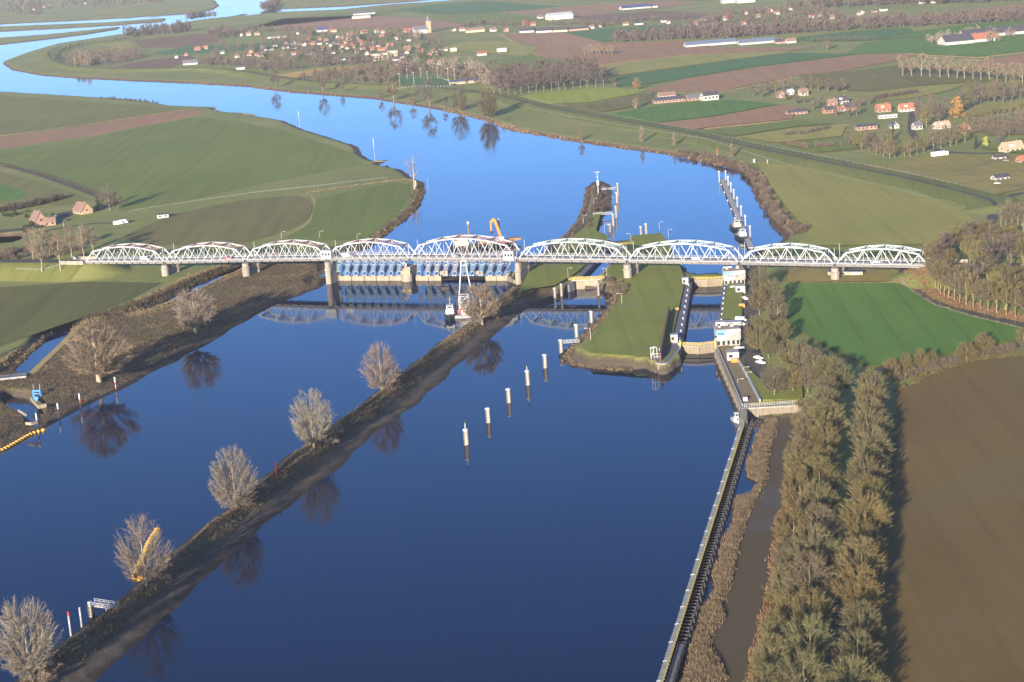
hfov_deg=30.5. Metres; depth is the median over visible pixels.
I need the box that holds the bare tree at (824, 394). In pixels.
[805,385,845,424]
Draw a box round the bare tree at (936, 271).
[931,258,945,293]
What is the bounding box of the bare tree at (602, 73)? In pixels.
[598,66,608,86]
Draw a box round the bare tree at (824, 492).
[799,479,841,526]
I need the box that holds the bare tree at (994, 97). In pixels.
[987,81,999,102]
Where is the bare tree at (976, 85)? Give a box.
[971,79,981,95]
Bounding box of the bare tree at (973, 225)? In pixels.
[964,221,977,246]
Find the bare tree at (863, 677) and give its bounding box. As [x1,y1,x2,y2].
[824,653,890,681]
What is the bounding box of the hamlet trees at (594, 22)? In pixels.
[455,11,686,26]
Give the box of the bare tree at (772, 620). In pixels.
[755,614,794,658]
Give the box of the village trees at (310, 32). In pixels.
[209,23,447,70]
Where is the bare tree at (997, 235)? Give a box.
[993,228,1003,245]
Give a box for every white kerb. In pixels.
[717,348,742,404]
[738,358,760,401]
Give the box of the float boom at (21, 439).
[0,428,45,451]
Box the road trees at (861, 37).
[806,35,876,40]
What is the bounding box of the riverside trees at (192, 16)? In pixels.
[184,10,216,19]
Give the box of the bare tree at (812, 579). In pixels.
[781,549,836,605]
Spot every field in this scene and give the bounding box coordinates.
[0,95,182,134]
[0,109,202,148]
[0,117,363,210]
[0,171,89,204]
[0,185,27,200]
[0,282,160,345]
[99,41,132,49]
[113,56,194,67]
[121,195,312,244]
[132,34,219,47]
[154,35,340,54]
[220,6,418,28]
[278,16,468,28]
[278,66,365,77]
[286,183,410,240]
[400,1,558,14]
[422,12,543,24]
[431,41,536,55]
[485,55,567,64]
[496,7,612,15]
[503,32,826,64]
[519,87,645,103]
[554,92,653,112]
[563,1,694,10]
[565,24,681,41]
[575,11,714,20]
[601,50,789,74]
[605,99,775,122]
[615,53,852,86]
[646,53,913,91]
[658,105,797,129]
[702,120,831,135]
[741,125,845,142]
[757,161,974,244]
[782,132,874,151]
[786,283,1023,365]
[788,266,899,281]
[796,28,912,40]
[800,63,1010,90]
[846,34,1023,56]
[854,155,1023,193]
[872,83,966,100]
[874,356,1023,681]
[881,20,1023,39]
[889,4,1023,20]
[969,54,1023,70]
[977,118,1023,134]
[979,137,1023,152]
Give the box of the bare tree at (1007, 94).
[997,80,1011,102]
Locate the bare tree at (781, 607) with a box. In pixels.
[770,592,807,624]
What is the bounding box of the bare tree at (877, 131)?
[871,128,882,142]
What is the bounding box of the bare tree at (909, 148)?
[905,141,914,156]
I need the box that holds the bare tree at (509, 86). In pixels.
[503,78,511,94]
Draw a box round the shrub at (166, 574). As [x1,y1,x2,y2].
[151,563,171,579]
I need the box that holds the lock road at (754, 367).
[739,267,776,380]
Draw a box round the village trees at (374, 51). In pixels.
[254,31,441,67]
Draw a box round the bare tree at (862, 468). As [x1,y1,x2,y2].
[841,451,891,495]
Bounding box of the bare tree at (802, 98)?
[800,91,807,103]
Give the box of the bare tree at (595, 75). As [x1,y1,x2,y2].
[590,67,599,86]
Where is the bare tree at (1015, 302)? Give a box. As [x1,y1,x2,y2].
[1008,282,1023,316]
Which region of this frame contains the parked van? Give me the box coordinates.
[735,316,746,321]
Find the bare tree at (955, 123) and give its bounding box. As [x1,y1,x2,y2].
[952,120,959,134]
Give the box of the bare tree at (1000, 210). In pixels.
[994,203,1005,225]
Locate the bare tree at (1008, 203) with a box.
[1005,197,1014,222]
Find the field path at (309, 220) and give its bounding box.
[268,194,315,238]
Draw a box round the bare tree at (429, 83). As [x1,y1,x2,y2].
[418,75,436,105]
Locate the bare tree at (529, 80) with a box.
[523,70,532,93]
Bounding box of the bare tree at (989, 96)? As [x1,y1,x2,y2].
[983,84,992,102]
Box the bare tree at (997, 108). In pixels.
[995,104,1000,114]
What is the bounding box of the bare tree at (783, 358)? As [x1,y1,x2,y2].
[775,338,799,369]
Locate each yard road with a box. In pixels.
[0,211,73,231]
[48,222,107,229]
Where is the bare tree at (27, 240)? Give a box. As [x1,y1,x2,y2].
[21,226,37,257]
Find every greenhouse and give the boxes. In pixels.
[683,38,735,46]
[736,37,775,44]
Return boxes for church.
[412,14,430,33]
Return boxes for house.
[29,210,44,224]
[72,201,92,214]
[316,26,327,31]
[377,47,384,50]
[403,45,410,50]
[465,27,484,32]
[634,21,642,24]
[775,90,784,97]
[785,88,794,94]
[798,87,808,95]
[821,105,835,113]
[826,98,837,105]
[833,95,849,104]
[836,105,844,110]
[843,101,855,110]
[874,102,891,112]
[879,7,887,10]
[888,121,899,128]
[897,102,914,111]
[911,120,922,129]
[932,119,950,128]
[959,124,971,133]
[997,139,1023,152]
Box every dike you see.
[0,259,84,281]
[37,37,395,88]
[398,85,1023,209]
[926,263,1023,289]
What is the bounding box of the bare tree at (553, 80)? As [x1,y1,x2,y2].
[543,67,555,90]
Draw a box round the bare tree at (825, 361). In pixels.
[811,353,841,392]
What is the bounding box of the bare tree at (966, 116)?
[963,110,969,118]
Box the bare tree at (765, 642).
[748,631,794,679]
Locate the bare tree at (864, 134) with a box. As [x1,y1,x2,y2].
[859,127,869,138]
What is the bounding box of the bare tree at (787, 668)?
[771,642,831,681]
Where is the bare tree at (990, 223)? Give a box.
[984,219,998,234]
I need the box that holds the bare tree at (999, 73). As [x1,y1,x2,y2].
[992,63,1001,75]
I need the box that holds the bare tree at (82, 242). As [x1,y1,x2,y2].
[75,223,87,255]
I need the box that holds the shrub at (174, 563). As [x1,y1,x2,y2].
[161,552,184,571]
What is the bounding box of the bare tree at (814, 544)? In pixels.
[781,523,844,580]
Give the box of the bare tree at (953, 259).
[945,257,959,275]
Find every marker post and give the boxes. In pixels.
[67,611,71,635]
[78,607,82,627]
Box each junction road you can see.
[976,214,998,239]
[1006,192,1023,196]
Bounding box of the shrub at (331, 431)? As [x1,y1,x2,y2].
[325,423,343,435]
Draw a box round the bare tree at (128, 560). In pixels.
[113,513,174,585]
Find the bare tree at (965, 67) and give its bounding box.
[958,58,970,77]
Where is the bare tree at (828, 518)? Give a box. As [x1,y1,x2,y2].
[796,502,842,552]
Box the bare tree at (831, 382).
[810,375,842,410]
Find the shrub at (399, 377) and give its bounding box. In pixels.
[393,368,405,379]
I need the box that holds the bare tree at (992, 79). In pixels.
[987,77,995,89]
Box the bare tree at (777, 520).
[771,505,810,554]
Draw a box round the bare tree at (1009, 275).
[994,267,1020,301]
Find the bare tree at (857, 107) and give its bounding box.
[851,100,860,115]
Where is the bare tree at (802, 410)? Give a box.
[796,403,816,427]
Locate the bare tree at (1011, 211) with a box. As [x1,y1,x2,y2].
[1006,205,1015,226]
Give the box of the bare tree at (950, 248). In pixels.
[939,243,955,258]
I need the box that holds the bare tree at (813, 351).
[800,344,824,373]
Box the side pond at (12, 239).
[0,236,23,242]
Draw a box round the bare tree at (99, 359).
[60,317,133,382]
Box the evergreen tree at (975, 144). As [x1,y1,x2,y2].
[973,135,977,148]
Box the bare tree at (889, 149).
[882,139,896,157]
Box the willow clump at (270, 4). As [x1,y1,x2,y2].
[259,0,280,9]
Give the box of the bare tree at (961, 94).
[952,89,968,106]
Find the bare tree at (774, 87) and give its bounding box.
[772,81,777,91]
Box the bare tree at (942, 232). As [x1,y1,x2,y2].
[937,229,951,249]
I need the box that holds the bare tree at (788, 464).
[782,448,810,476]
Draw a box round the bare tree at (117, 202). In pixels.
[112,191,122,208]
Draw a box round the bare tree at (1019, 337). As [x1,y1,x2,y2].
[1014,328,1023,341]
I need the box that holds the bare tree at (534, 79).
[530,69,540,92]
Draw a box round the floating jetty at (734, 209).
[718,170,752,249]
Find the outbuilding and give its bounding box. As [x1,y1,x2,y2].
[43,217,55,225]
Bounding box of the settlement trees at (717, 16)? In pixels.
[683,3,839,24]
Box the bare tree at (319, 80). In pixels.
[315,69,327,90]
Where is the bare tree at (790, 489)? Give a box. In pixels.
[779,471,815,509]
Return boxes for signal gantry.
[650,346,659,358]
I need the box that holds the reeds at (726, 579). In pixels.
[677,417,778,681]
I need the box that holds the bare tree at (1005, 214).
[1000,207,1012,222]
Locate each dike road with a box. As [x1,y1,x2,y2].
[47,37,390,84]
[449,89,997,205]
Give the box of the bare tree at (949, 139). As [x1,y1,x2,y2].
[945,126,957,146]
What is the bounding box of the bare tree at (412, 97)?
[407,91,415,102]
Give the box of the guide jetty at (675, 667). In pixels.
[656,413,753,681]
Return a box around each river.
[0,0,782,275]
[0,280,763,681]
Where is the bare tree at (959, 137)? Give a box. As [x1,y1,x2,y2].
[951,129,961,145]
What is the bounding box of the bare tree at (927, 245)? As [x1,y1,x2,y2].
[923,240,936,262]
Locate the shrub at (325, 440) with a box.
[319,431,339,445]
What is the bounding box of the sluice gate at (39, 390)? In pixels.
[32,384,42,400]
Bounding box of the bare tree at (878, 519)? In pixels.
[836,487,893,537]
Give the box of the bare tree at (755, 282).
[746,263,770,294]
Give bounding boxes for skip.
[731,358,737,362]
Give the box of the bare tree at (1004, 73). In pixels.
[1000,63,1010,76]
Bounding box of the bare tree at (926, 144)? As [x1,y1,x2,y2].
[917,133,929,152]
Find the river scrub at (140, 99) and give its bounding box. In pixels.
[101,96,157,102]
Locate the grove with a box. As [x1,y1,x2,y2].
[62,46,142,65]
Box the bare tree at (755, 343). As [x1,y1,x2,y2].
[741,313,769,349]
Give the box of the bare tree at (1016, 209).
[1011,202,1023,228]
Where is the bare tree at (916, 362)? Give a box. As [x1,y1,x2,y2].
[912,348,929,367]
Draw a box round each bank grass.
[0,254,323,447]
[1,265,231,375]
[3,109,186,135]
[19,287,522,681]
[61,76,720,164]
[124,262,260,316]
[306,179,424,240]
[359,180,425,247]
[501,35,611,82]
[565,280,654,370]
[598,50,786,65]
[648,73,803,92]
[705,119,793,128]
[784,277,1018,326]
[902,267,1023,322]
[904,52,1023,57]
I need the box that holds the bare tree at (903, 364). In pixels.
[895,351,914,374]
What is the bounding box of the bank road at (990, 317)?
[897,256,1023,326]
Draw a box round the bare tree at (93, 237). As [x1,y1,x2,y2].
[87,227,98,254]
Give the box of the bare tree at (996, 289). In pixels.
[986,274,1008,312]
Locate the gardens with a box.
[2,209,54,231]
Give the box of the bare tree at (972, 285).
[964,271,981,306]
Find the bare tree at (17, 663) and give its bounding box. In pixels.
[0,595,61,680]
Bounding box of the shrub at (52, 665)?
[42,657,63,673]
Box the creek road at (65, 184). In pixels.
[0,166,100,196]
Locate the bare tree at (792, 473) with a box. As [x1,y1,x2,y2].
[783,462,808,491]
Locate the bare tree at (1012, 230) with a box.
[1003,222,1019,241]
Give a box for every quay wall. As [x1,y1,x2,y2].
[714,350,747,417]
[744,400,803,417]
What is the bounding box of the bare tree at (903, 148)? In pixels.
[896,136,912,155]
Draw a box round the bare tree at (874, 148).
[870,137,881,154]
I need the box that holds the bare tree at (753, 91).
[750,84,756,96]
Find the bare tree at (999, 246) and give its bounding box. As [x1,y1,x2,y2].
[995,238,1003,258]
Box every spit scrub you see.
[560,188,590,238]
[586,185,612,230]
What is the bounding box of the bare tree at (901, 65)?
[896,55,908,74]
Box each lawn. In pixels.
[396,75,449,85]
[518,264,585,292]
[572,210,606,240]
[586,232,683,356]
[722,283,742,318]
[741,362,802,398]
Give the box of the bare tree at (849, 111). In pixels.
[844,103,852,116]
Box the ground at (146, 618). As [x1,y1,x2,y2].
[0,0,1023,681]
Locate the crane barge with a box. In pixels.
[449,218,520,250]
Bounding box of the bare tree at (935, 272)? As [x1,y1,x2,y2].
[930,261,940,290]
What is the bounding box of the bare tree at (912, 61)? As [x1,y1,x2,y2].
[907,57,915,75]
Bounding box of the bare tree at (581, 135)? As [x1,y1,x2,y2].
[578,129,584,140]
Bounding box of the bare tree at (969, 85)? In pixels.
[962,81,973,97]
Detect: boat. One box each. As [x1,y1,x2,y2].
[444,296,456,320]
[729,215,740,230]
[730,412,739,423]
[734,224,748,240]
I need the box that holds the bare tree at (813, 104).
[810,96,817,106]
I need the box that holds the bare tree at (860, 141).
[855,130,867,149]
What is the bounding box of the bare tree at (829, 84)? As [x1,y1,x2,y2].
[824,78,831,91]
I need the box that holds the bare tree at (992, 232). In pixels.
[986,224,1000,239]
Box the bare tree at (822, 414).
[802,397,848,444]
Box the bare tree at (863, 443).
[848,422,895,459]
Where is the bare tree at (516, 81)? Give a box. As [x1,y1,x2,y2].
[508,74,518,94]
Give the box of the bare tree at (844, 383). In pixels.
[820,357,854,396]
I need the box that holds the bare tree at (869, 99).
[866,94,871,103]
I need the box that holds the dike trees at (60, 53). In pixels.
[55,36,124,58]
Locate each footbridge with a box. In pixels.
[88,598,118,610]
[563,339,579,342]
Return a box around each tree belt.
[0,0,163,15]
[611,21,757,41]
[703,5,1023,37]
[785,0,1018,7]
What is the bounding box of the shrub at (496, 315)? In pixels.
[489,309,502,318]
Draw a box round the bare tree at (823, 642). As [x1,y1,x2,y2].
[779,612,837,677]
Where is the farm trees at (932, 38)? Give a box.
[926,24,1015,42]
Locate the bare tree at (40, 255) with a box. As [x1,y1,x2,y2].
[27,227,46,271]
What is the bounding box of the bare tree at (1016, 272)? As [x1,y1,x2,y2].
[1003,261,1018,276]
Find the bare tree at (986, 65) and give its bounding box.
[982,57,995,79]
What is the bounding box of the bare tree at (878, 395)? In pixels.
[853,381,889,410]
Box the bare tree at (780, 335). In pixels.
[769,318,792,344]
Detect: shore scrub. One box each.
[675,148,810,231]
[737,161,806,226]
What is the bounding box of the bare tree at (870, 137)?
[861,131,874,151]
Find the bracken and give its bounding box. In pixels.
[745,424,805,681]
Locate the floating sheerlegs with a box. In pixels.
[455,260,474,318]
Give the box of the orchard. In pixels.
[965,108,1023,133]
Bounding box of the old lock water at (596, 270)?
[587,250,619,277]
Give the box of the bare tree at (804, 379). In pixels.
[796,365,815,391]
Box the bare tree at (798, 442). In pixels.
[787,436,813,463]
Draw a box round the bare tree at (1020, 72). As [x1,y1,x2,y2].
[1016,63,1023,81]
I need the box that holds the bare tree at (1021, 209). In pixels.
[1017,206,1023,231]
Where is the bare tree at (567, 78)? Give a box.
[559,69,568,89]
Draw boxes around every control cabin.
[319,249,333,258]
[502,250,515,259]
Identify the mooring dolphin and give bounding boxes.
[87,601,92,617]
[463,420,468,444]
[485,407,490,422]
[505,388,510,402]
[525,364,529,384]
[542,354,546,367]
[553,287,555,297]
[558,339,562,352]
[559,283,562,295]
[574,324,577,336]
[589,311,592,322]
[596,283,599,295]
[611,213,613,225]
[614,205,616,217]
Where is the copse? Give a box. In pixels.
[206,24,235,38]
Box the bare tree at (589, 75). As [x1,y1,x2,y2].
[582,67,592,87]
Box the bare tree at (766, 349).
[758,332,777,357]
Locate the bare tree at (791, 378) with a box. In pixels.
[784,364,804,390]
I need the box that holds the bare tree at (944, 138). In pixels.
[934,129,947,148]
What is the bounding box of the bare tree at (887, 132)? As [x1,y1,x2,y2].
[881,128,896,147]
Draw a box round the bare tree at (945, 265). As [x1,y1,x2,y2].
[939,261,960,297]
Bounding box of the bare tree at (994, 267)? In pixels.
[988,264,1008,289]
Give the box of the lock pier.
[655,342,680,369]
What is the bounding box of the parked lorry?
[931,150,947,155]
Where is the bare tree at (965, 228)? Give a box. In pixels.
[958,225,971,249]
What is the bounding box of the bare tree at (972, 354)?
[955,341,980,360]
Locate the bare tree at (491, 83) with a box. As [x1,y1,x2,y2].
[486,72,498,91]
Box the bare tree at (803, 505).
[791,497,816,524]
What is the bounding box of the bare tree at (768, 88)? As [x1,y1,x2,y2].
[765,81,771,91]
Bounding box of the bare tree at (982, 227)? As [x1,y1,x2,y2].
[977,220,988,233]
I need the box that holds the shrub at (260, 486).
[252,478,270,490]
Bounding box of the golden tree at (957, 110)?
[948,96,965,116]
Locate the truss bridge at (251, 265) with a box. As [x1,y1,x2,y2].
[60,235,967,284]
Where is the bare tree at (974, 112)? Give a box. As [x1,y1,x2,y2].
[970,108,977,117]
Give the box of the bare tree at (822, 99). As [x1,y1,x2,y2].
[818,94,824,105]
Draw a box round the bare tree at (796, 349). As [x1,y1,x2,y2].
[791,341,815,370]
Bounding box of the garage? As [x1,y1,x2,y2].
[877,114,897,118]
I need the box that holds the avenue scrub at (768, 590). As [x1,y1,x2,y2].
[749,396,826,681]
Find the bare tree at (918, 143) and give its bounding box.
[912,134,922,154]
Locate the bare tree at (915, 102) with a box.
[914,95,922,112]
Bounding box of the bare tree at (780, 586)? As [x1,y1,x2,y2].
[768,562,791,595]
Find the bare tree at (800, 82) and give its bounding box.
[798,76,804,88]
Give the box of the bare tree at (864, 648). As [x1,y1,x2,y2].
[828,626,888,680]
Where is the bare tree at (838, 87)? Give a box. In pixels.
[833,79,840,89]
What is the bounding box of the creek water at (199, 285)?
[144,255,267,309]
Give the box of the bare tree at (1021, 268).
[1015,264,1023,284]
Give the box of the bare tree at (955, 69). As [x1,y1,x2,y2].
[952,59,961,74]
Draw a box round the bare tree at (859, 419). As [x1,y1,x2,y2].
[846,407,894,450]
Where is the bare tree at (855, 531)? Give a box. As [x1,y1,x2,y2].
[838,521,889,566]
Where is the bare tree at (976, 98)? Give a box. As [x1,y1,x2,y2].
[969,88,980,102]
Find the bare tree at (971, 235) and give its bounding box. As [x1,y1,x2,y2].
[963,229,979,254]
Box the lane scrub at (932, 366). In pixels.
[889,340,1023,380]
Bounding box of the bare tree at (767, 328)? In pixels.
[757,318,773,336]
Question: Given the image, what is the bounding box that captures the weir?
[331,261,514,282]
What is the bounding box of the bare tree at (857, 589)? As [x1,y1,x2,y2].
[828,562,887,623]
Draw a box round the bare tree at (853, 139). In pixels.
[849,132,859,144]
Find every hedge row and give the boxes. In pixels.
[0,162,96,192]
[0,191,64,211]
[783,124,830,134]
[786,139,842,147]
[872,88,918,98]
[894,349,1023,391]
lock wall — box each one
[566,281,576,291]
[577,245,610,277]
[598,245,624,276]
[673,278,692,354]
[719,283,728,319]
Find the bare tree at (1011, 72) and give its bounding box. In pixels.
[1007,62,1019,75]
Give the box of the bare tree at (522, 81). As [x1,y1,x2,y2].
[513,73,526,93]
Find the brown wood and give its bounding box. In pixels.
[487,54,600,90]
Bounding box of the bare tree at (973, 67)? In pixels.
[967,59,977,73]
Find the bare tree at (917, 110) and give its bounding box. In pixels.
[913,102,924,117]
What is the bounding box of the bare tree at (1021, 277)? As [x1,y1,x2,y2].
[1005,265,1023,296]
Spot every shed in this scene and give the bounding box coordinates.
[267,35,285,38]
[476,51,486,55]
[496,48,506,51]
[725,319,740,327]
[827,269,864,274]
[991,154,1006,158]
[1015,155,1023,162]
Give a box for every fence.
[137,177,383,209]
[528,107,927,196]
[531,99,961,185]
[902,278,1020,327]
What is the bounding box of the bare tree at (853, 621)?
[832,598,887,652]
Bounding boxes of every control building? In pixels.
[714,323,740,346]
[722,266,745,284]
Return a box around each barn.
[352,15,370,18]
[353,11,374,14]
[519,27,535,32]
[536,27,552,32]
[545,11,572,19]
[552,26,568,31]
[568,26,588,30]
[619,3,652,9]
[652,95,685,103]
[657,91,675,96]
[685,93,699,100]
[720,0,734,3]
[735,0,754,2]
[785,108,807,114]
[854,122,877,130]
[937,33,974,44]
[958,25,1023,35]
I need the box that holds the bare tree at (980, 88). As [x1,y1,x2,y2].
[974,84,986,104]
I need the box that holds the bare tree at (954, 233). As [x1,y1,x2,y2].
[943,225,959,251]
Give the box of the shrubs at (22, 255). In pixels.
[1,244,88,258]
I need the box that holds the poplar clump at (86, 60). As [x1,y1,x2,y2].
[73,51,90,65]
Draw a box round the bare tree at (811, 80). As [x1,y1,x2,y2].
[806,75,814,86]
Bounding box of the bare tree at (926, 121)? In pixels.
[920,106,932,126]
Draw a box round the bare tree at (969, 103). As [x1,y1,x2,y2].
[961,90,972,109]
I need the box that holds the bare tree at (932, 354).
[926,349,939,361]
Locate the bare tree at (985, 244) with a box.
[972,241,993,258]
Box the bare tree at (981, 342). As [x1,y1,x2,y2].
[972,331,995,354]
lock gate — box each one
[569,276,604,288]
[611,242,632,249]
[681,341,716,353]
[690,276,722,286]
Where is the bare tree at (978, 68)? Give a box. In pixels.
[974,59,985,72]
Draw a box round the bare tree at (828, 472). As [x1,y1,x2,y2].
[793,454,841,501]
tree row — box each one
[122,19,190,37]
[235,24,311,33]
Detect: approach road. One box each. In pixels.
[0,260,85,262]
[955,264,1021,266]
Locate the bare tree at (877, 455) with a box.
[847,443,892,486]
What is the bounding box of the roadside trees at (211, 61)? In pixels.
[199,51,366,70]
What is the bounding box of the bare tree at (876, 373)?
[851,368,888,398]
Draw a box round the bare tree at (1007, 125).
[1005,123,1012,135]
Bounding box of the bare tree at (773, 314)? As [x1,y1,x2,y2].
[762,295,787,325]
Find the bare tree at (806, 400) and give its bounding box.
[803,394,819,415]
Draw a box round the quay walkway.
[718,351,745,404]
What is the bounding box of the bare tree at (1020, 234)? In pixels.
[1015,231,1023,257]
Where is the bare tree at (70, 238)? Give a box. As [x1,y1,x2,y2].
[62,226,73,256]
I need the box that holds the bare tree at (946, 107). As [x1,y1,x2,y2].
[939,96,953,116]
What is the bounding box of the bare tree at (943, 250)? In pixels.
[931,240,950,267]
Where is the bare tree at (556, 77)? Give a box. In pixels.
[553,70,564,90]
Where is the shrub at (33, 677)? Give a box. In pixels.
[28,668,57,681]
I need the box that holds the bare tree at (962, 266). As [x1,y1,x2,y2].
[957,261,970,288]
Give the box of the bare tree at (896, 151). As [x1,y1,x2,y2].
[890,142,899,154]
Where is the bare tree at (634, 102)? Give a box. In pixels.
[632,97,638,107]
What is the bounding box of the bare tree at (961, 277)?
[958,267,972,305]
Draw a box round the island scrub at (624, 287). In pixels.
[603,276,629,303]
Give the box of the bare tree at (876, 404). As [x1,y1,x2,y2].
[849,395,892,428]
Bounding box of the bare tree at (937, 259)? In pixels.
[927,258,938,287]
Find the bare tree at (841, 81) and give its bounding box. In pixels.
[839,77,846,90]
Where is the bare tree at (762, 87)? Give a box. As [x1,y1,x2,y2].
[756,84,765,94]
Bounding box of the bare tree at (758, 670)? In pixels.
[742,662,786,681]
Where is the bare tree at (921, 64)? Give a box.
[914,53,926,75]
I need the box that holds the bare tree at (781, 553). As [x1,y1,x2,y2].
[770,537,807,570]
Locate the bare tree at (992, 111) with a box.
[988,105,995,115]
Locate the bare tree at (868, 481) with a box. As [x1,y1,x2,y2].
[843,473,890,522]
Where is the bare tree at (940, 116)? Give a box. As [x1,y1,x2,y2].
[932,101,944,120]
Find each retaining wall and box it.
[25,421,37,424]
[30,397,46,408]
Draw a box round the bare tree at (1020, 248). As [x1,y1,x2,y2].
[1013,235,1023,265]
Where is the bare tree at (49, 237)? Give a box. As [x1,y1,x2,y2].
[41,227,52,255]
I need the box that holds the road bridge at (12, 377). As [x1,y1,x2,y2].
[0,373,26,379]
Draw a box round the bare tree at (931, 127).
[927,124,939,138]
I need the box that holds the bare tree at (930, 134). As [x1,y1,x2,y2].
[928,130,937,148]
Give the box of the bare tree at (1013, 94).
[1005,80,1018,100]
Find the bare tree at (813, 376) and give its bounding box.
[807,356,837,387]
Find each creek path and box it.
[28,325,80,374]
[130,270,241,315]
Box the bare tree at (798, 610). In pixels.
[785,584,836,640]
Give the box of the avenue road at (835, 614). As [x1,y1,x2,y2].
[821,364,887,681]
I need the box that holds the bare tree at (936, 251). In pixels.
[924,246,944,266]
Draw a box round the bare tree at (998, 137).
[994,131,1003,140]
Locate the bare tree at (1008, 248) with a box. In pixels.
[999,232,1017,259]
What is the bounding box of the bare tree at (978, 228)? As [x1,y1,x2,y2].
[972,222,984,235]
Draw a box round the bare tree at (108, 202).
[98,182,115,210]
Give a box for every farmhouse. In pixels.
[182,59,197,64]
[700,90,718,100]
[774,38,785,43]
[785,38,796,42]
[971,31,994,41]
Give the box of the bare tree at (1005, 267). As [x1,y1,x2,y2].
[997,263,1014,278]
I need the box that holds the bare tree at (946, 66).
[942,55,953,76]
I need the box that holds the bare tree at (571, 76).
[568,69,576,88]
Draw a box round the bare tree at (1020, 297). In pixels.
[1013,281,1023,308]
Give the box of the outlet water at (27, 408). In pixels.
[7,398,40,427]
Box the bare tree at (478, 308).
[458,282,501,324]
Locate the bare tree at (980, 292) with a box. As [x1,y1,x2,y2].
[974,278,988,308]
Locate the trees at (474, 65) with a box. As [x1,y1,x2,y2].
[397,56,506,89]
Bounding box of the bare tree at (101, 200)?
[94,191,104,207]
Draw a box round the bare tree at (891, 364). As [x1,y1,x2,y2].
[882,358,902,381]
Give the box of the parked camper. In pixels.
[113,220,122,224]
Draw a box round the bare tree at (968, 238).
[960,233,977,262]
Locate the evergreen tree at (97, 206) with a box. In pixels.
[95,196,99,210]
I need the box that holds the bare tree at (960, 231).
[953,228,965,249]
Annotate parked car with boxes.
[753,355,762,359]
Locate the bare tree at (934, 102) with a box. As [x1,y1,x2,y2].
[926,94,939,115]
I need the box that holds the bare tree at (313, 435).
[288,387,335,446]
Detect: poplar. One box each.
[638,126,643,141]
[672,132,675,144]
[729,141,733,156]
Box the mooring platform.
[740,408,747,432]
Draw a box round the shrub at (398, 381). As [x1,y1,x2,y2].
[385,377,401,387]
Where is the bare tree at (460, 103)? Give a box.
[448,84,469,110]
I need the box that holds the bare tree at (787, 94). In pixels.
[781,88,788,100]
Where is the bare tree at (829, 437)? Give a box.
[804,421,840,455]
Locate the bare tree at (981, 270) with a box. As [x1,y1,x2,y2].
[961,260,987,292]
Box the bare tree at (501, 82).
[494,74,504,93]
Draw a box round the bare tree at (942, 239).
[935,236,950,252]
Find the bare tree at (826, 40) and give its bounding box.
[823,36,831,49]
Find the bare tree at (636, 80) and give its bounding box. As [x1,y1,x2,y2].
[632,79,640,87]
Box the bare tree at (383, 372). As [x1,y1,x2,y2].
[359,340,401,390]
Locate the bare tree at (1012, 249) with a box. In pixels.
[998,233,1020,261]
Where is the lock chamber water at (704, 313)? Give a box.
[681,286,721,357]
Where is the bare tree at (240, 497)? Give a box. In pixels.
[207,444,259,508]
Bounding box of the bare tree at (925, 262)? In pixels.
[923,250,933,272]
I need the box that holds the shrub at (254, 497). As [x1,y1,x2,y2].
[247,489,260,501]
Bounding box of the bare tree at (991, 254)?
[975,245,1002,279]
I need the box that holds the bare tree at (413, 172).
[404,156,417,188]
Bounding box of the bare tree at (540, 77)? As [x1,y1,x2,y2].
[539,69,550,91]
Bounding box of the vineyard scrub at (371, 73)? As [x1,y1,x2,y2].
[297,61,489,84]
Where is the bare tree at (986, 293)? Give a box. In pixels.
[980,277,995,310]
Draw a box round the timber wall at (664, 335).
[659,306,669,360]
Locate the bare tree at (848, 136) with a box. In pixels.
[844,130,852,143]
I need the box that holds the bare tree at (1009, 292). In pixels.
[994,277,1013,309]
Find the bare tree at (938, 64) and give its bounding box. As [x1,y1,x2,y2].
[932,56,946,76]
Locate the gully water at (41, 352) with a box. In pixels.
[15,321,73,373]
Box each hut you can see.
[156,212,168,218]
[670,333,677,342]
[681,277,688,284]
[715,320,725,325]
[726,348,738,360]
[735,284,744,293]
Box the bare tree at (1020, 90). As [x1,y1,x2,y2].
[1015,81,1023,98]
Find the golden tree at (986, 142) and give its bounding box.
[982,137,988,145]
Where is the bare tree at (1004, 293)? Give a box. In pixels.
[997,280,1014,314]
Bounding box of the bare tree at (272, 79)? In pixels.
[269,67,279,86]
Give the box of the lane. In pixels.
[890,343,1023,370]
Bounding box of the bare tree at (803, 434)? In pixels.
[788,415,816,443]
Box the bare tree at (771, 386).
[760,361,788,394]
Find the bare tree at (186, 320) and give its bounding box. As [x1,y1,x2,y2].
[170,288,216,333]
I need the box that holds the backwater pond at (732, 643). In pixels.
[710,417,795,681]
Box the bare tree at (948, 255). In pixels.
[944,247,958,264]
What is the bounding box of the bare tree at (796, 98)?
[792,92,799,104]
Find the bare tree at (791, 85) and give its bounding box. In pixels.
[788,77,797,88]
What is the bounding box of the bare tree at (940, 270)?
[935,257,953,295]
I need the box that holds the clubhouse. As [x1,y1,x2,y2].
[448,78,478,84]
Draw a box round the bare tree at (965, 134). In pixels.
[959,122,972,141]
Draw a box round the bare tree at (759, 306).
[747,287,767,313]
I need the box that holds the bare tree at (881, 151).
[876,139,887,156]
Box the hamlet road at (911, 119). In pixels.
[907,111,1018,153]
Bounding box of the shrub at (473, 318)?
[468,313,482,324]
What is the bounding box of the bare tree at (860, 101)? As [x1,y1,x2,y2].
[855,93,864,106]
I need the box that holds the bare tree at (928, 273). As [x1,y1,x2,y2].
[927,257,933,279]
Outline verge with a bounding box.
[890,257,1023,327]
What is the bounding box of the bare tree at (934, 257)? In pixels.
[929,254,948,282]

